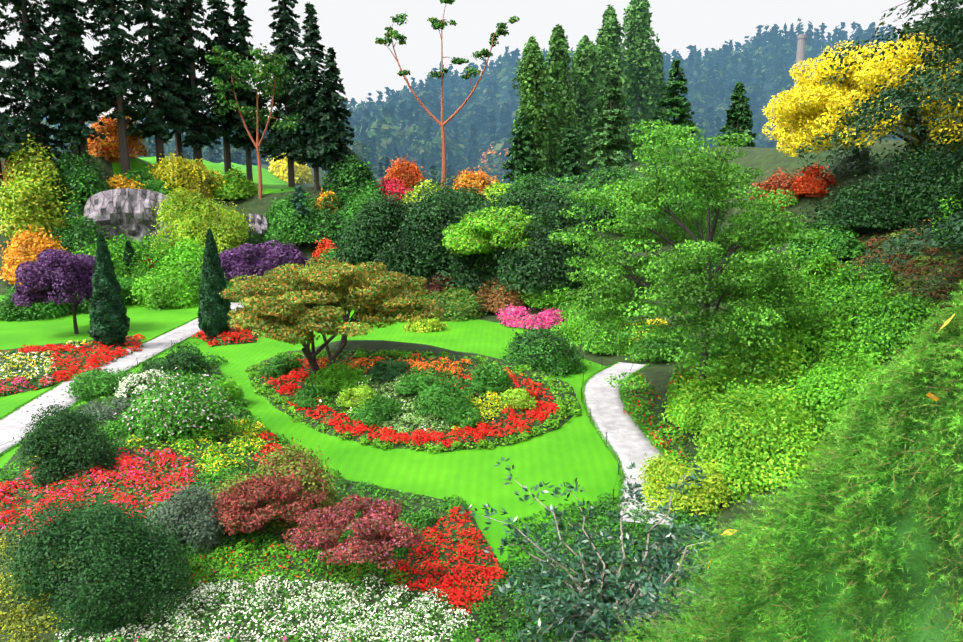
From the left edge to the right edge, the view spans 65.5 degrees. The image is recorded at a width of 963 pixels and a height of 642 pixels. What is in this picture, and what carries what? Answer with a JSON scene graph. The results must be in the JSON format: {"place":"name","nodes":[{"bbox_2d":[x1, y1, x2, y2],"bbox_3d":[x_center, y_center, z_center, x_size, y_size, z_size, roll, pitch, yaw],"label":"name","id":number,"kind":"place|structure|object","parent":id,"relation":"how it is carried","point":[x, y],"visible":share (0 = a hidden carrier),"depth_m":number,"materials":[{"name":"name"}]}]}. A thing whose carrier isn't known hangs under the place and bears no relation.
{"place":"outdoors","nodes":[
{"label":"outdoors","id":0,"kind":"place"},
{"bbox_2d":[0,302,246,452],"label":"path","id":1,"kind":"structure","parent":0,"point":[11,426],"depth_m":44.29,"materials":[{"name":"grey concrete"}]},
{"bbox_2d":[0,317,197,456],"bbox_3d":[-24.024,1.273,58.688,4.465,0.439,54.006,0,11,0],"label":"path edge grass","id":2,"kind":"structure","parent":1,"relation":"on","point":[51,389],"depth_m":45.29,"materials":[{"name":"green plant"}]},
{"bbox_2d":[0,63,962,641],"bbox_3d":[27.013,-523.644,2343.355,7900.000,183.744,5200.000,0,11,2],"label":"lawn","id":3,"kind":"structure","parent":0,"point":[570,447],"depth_m":36.02,"materials":[{"name":"green plant"}]},
{"bbox_2d":[0,0,47,196],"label":"fir tree","id":4,"kind":"object","parent":3,"relation":"on","point":[5,138],"visible":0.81,"depth_m":90.63,"materials":[{"name":"green plant"}]},
{"bbox_2d":[0,0,70,174],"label":"fir tree","id":5,"kind":"object","parent":3,"relation":"on","point":[29,47],"visible":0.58,"depth_m":92.52,"materials":[{"name":"green plant"}]},
{"bbox_2d":[10,248,118,333],"bbox_3d":[-33.217,-2.192,60.514,7.293,7.363,6.867,0,11,2],"label":"purple plum tree","id":6,"kind":"object","parent":3,"relation":"on","point":[56,276],"visible":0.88,"depth_m":58.37,"materials":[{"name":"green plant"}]},
{"bbox_2d":[37,0,106,156],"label":"fir tree","id":7,"kind":"object","parent":3,"relation":"on","point":[72,127],"visible":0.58,"depth_m":94.15,"materials":[{"name":"green plant"}]},
{"bbox_2d":[38,0,117,168],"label":"fir tree","id":8,"kind":"object","parent":3,"relation":"on","point":[82,9],"visible":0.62,"depth_m":94.85,"materials":[{"name":"green plant"}]},
{"bbox_2d":[88,232,130,345],"bbox_3d":[-27.249,-2.139,54.371,2.931,8.626,2.951,0,11,2],"label":"cypress tree","id":9,"kind":"object","parent":3,"relation":"on","point":[109,324],"visible":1,"depth_m":53.84,"materials":[{"name":"green plant"}]},
{"bbox_2d":[0,310,236,445],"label":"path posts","id":10,"kind":"object","parent":3,"relation":"on","point":[128,366],"visible":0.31,"depth_m":50.12,"materials":[{"name":"grey metal"}]},
{"bbox_2d":[84,0,158,174],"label":"fir tree","id":11,"kind":"object","parent":3,"relation":"on","point":[114,46],"visible":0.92,"depth_m":98.08,"materials":[{"name":"green plant"}]},
{"bbox_2d":[0,326,257,396],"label":"flower bed","id":12,"kind":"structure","parent":3,"relation":"on","point":[38,349],"depth_m":50.56,"materials":[{"name":"red plant"}]},
{"bbox_2d":[122,240,136,278],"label":"cypress tree","id":13,"kind":"object","parent":3,"relation":"on","point":[128,248],"visible":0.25,"depth_m":84.00,"materials":[{"name":"green plant"}]},
{"bbox_2d":[122,0,199,166],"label":"fir tree","id":14,"kind":"object","parent":3,"relation":"on","point":[162,87],"visible":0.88,"depth_m":102.48,"materials":[{"name":"green plant"}]},
{"bbox_2d":[83,188,267,246],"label":"cliff rock","id":15,"kind":"object","parent":3,"relation":"on","point":[130,210],"visible":0.62,"depth_m":91.48,"materials":[{"name":"grey stone"}]},
{"bbox_2d":[153,0,207,157],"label":"fir tree","id":16,"kind":"object","parent":3,"relation":"on","point":[171,65],"visible":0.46,"depth_m":107.52,"materials":[{"name":"green plant"}]},
{"bbox_2d":[161,0,231,166],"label":"fir tree","id":17,"kind":"object","parent":3,"relation":"on","point":[189,9],"visible":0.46,"depth_m":109.15,"materials":[{"name":"green plant"}]},
{"bbox_2d":[197,228,232,336],"bbox_3d":[-20.788,-2.795,58.009,2.835,8.742,2.789,0,11,2],"label":"cypress tree","id":18,"kind":"object","parent":3,"relation":"on","point":[214,308],"visible":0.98,"depth_m":57.46,"materials":[{"name":"green plant"}]},
{"bbox_2d":[0,108,430,322],"bbox_3d":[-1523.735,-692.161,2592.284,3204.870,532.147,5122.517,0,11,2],"label":"hillside shrubs","id":19,"kind":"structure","parent":3,"relation":"on","point":[39,207],"depth_m":90.50,"materials":[{"name":"green plant"}]},
{"bbox_2d":[197,0,254,174],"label":"fir tree","id":20,"kind":"object","parent":3,"relation":"on","point":[219,18],"visible":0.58,"depth_m":112.95,"materials":[{"name":"green plant"}]},
{"bbox_2d":[224,0,270,181],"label":"fir tree","id":21,"kind":"object","parent":3,"relation":"on","point":[239,139],"visible":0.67,"depth_m":113.39,"materials":[{"name":"green plant"}]},
{"bbox_2d":[205,43,303,198],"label":"arbutus tree","id":22,"kind":"object","parent":3,"relation":"on","point":[265,87],"visible":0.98,"depth_m":101.95,"materials":[{"name":"green plant"}]},
{"bbox_2d":[0,339,512,641],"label":"flower bed","id":23,"kind":"object","parent":3,"relation":"on","point":[96,586],"visible":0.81,"depth_m":22.56,"materials":[{"name":"plant"}]},
{"bbox_2d":[219,239,312,281],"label":"purple plum tree","id":24,"kind":"object","parent":3,"relation":"on","point":[247,259],"visible":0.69,"depth_m":77.04,"materials":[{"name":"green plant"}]},
{"bbox_2d":[207,472,326,535],"bbox_3d":[-7.024,6.164,24.207,3.612,2.213,3.038,-8,14,-38],"label":"red maple shrub","id":25,"kind":"object","parent":3,"relation":"on","point":[238,509],"visible":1,"depth_m":23.59,"materials":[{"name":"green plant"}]},
{"bbox_2d":[251,0,309,186],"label":"fir tree","id":26,"kind":"object","parent":3,"relation":"on","point":[283,42],"visible":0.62,"depth_m":115.19,"materials":[{"name":"green plant"}]},
{"bbox_2d":[284,185,313,247],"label":"conifer tree","id":27,"kind":"object","parent":3,"relation":"on","point":[300,196],"visible":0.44,"depth_m":94.42,"materials":[{"name":"green plant"}]},
{"bbox_2d":[0,123,600,185],"bbox_3d":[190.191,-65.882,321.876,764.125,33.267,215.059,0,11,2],"label":"forest belt","id":28,"kind":"object","parent":3,"relation":"on","point":[238,155],"visible":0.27,"depth_m":299.48,"materials":[{"name":"green plant"}]},
{"bbox_2d":[105,634,503,641],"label":"plants","id":29,"kind":"object","parent":3,"relation":"on","point":[122,639],"visible":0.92,"depth_m":18.91,"materials":[{"name":"plant"}]},
{"bbox_2d":[283,1,334,190],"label":"fir tree","id":30,"kind":"object","parent":3,"relation":"on","point":[309,97],"visible":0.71,"depth_m":103.86,"materials":[{"name":"green plant"}]},
{"bbox_2d":[219,256,445,381],"bbox_3d":[-8.096,0.152,43.039,12.260,7.466,11.349,0,11,2],"label":"maple tree","id":31,"kind":"object","parent":3,"relation":"on","point":[322,292],"visible":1,"depth_m":40.85,"materials":[{"name":"yellow plant"}]},
{"bbox_2d":[310,47,358,195],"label":"fir tree","id":32,"kind":"object","parent":3,"relation":"on","point":[335,134],"visible":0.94,"depth_m":102.29,"materials":[{"name":"green plant"}]},
{"bbox_2d":[281,494,424,569],"bbox_3d":[-3.717,6.517,22.030,4.121,2.365,3.650,0,11,2],"label":"red maple shrub","id":33,"kind":"object","parent":3,"relation":"on","point":[376,520],"visible":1,"depth_m":21.29,"materials":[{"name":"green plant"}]},
{"bbox_2d":[245,348,581,453],"bbox_3d":[-5.031,3.071,42.675,20.896,2.861,17.502,0,11,2],"label":"flower bed","id":34,"kind":"object","parent":3,"relation":"on","point":[455,405],"visible":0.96,"depth_m":39.12,"materials":[{"name":"red plant"}]},
{"bbox_2d":[375,0,519,187],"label":"arbutus tree","id":35,"kind":"object","parent":3,"relation":"on","point":[436,24],"visible":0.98,"depth_m":109.63,"materials":[{"name":"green plant"}]},
{"bbox_2d":[442,205,557,258],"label":"round tree","id":36,"kind":"object","parent":3,"relation":"on","point":[469,235],"visible":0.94,"depth_m":68.60,"materials":[{"name":"green plant"}]},
{"bbox_2d":[502,111,543,181],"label":"conifer tree","id":37,"kind":"object","parent":3,"relation":"on","point":[527,158],"visible":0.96,"depth_m":109.31,"materials":[{"name":"green plant"}]},
{"bbox_2d":[319,143,731,378],"bbox_3d":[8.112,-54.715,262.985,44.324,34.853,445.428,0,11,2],"label":"shrubs","id":38,"kind":"object","parent":3,"relation":"on","point":[372,226],"visible":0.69,"depth_m":71.78,"materials":[{"name":"green plant"}]},
{"bbox_2d":[509,36,551,183],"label":"poplar tree","id":39,"kind":"object","parent":3,"relation":"on","point":[530,77],"visible":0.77,"depth_m":122.64,"materials":[{"name":"green plant"}]},
{"bbox_2d":[541,24,579,183],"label":"poplar tree","id":40,"kind":"object","parent":3,"relation":"on","point":[560,104],"visible":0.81,"depth_m":128.12,"materials":[{"name":"green plant"}]},
{"bbox_2d":[552,128,586,183],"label":"conifer tree","id":41,"kind":"object","parent":3,"relation":"on","point":[569,150],"visible":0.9,"depth_m":109.37,"materials":[{"name":"green plant"}]},
{"bbox_2d":[570,35,602,174],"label":"poplar tree","id":42,"kind":"object","parent":3,"relation":"on","point":[584,75],"visible":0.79,"depth_m":133.82,"materials":[{"name":"green plant"}]},
{"bbox_2d":[581,358,619,505],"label":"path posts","id":43,"kind":"object","parent":3,"relation":"on","point":[606,437],"visible":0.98,"depth_m":35.04,"materials":[{"name":"grey metal"}]},
{"bbox_2d":[582,63,639,170],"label":"conifer tree","id":44,"kind":"object","parent":3,"relation":"on","point":[609,133],"visible":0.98,"depth_m":108.36,"materials":[{"name":"green plant"}]},
{"bbox_2d":[593,4,630,168],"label":"poplar tree","id":45,"kind":"object","parent":3,"relation":"on","point":[608,40],"visible":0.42,"depth_m":137.95,"materials":[{"name":"green plant"}]},
{"bbox_2d":[458,457,798,641],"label":"shrub","id":46,"kind":"object","parent":3,"relation":"on","point":[640,596],"visible":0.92,"depth_m":20.16,"materials":[{"name":"green plant"}]},
{"bbox_2d":[620,0,661,164],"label":"poplar tree","id":47,"kind":"object","parent":3,"relation":"on","point":[640,46],"visible":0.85,"depth_m":143.95,"materials":[{"name":"green plant"}]},
{"bbox_2d":[638,45,670,158],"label":"poplar tree","id":48,"kind":"object","parent":3,"relation":"on","point":[662,80],"visible":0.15,"depth_m":150.50,"materials":[{"name":"green plant"}]},
{"bbox_2d":[652,59,699,152],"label":"conifer tree","id":49,"kind":"object","parent":3,"relation":"on","point":[677,108],"visible":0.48,"depth_m":107.67,"materials":[{"name":"green plant"}]},
{"bbox_2d":[547,119,830,396],"bbox_3d":[10.170,-2.378,38.430,13.706,15.357,12.301,0,11,2],"label":"tree","id":50,"kind":"object","parent":3,"relation":"on","point":[713,178],"visible":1,"depth_m":36.51,"materials":[{"name":"green plant"}]},
{"bbox_2d":[718,82,757,146],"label":"conifer tree","id":51,"kind":"object","parent":3,"relation":"on","point":[737,120],"visible":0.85,"depth_m":108.95,"materials":[{"name":"green plant"}]},
{"bbox_2d":[589,280,962,641],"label":"hedge","id":52,"kind":"object","parent":3,"relation":"on","point":[873,552],"visible":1,"depth_m":6.87,"materials":[{"name":"green plant"}]},
{"bbox_2d":[620,135,962,516],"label":"slope shrubs","id":53,"kind":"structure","parent":3,"relation":"on","point":[757,429],"depth_m":36.96,"materials":[{"name":"green plant"}]},
{"bbox_2d":[792,34,806,145],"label":"chimney","id":54,"kind":"object","parent":3,"relation":"on","point":[801,45],"visible":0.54,"depth_m":323.59,"materials":[{"name":"concrete"}]},
{"bbox_2d":[761,29,962,164],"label":"yellow tree","id":55,"kind":"object","parent":3,"relation":"on","point":[809,111],"visible":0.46,"depth_m":54.15,"materials":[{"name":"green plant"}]},
{"bbox_2d":[792,0,962,272],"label":"tree branches","id":56,"kind":"object","parent":3,"relation":"on","point":[954,21],"visible":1,"depth_m":36.51,"materials":[{"name":"green plant"}]},
{"bbox_2d":[838,0,962,169],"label":"leafy tree","id":57,"kind":"object","parent":3,"relation":"on","point":[921,2],"visible":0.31,"depth_m":52.75,"materials":[{"name":"green plant"}]},
{"bbox_2d":[0,0,962,127],"label":"sky","id":58,"kind":"structure","parent":0,"point":[351,27],"materials":[{"name":"white"}]},
{"bbox_2d":[8,18,961,183],"bbox_3d":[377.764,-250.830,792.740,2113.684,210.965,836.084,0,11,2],"label":"forest hills","id":59,"kind":"structure","parent":0,"point":[403,120],"depth_m":596.79,"materials":[{"name":"green plant"}]},
{"bbox_2d":[583,362,676,524],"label":"path","id":60,"kind":"structure","parent":0,"point":[628,441],"depth_m":37.56,"materials":[{"name":"grey concrete"}]},
{"bbox_2d":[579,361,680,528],"bbox_3d":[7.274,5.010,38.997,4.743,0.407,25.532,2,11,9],"label":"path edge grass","id":61,"kind":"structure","parent":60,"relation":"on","point":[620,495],"depth_m":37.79,"materials":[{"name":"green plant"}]}
]}

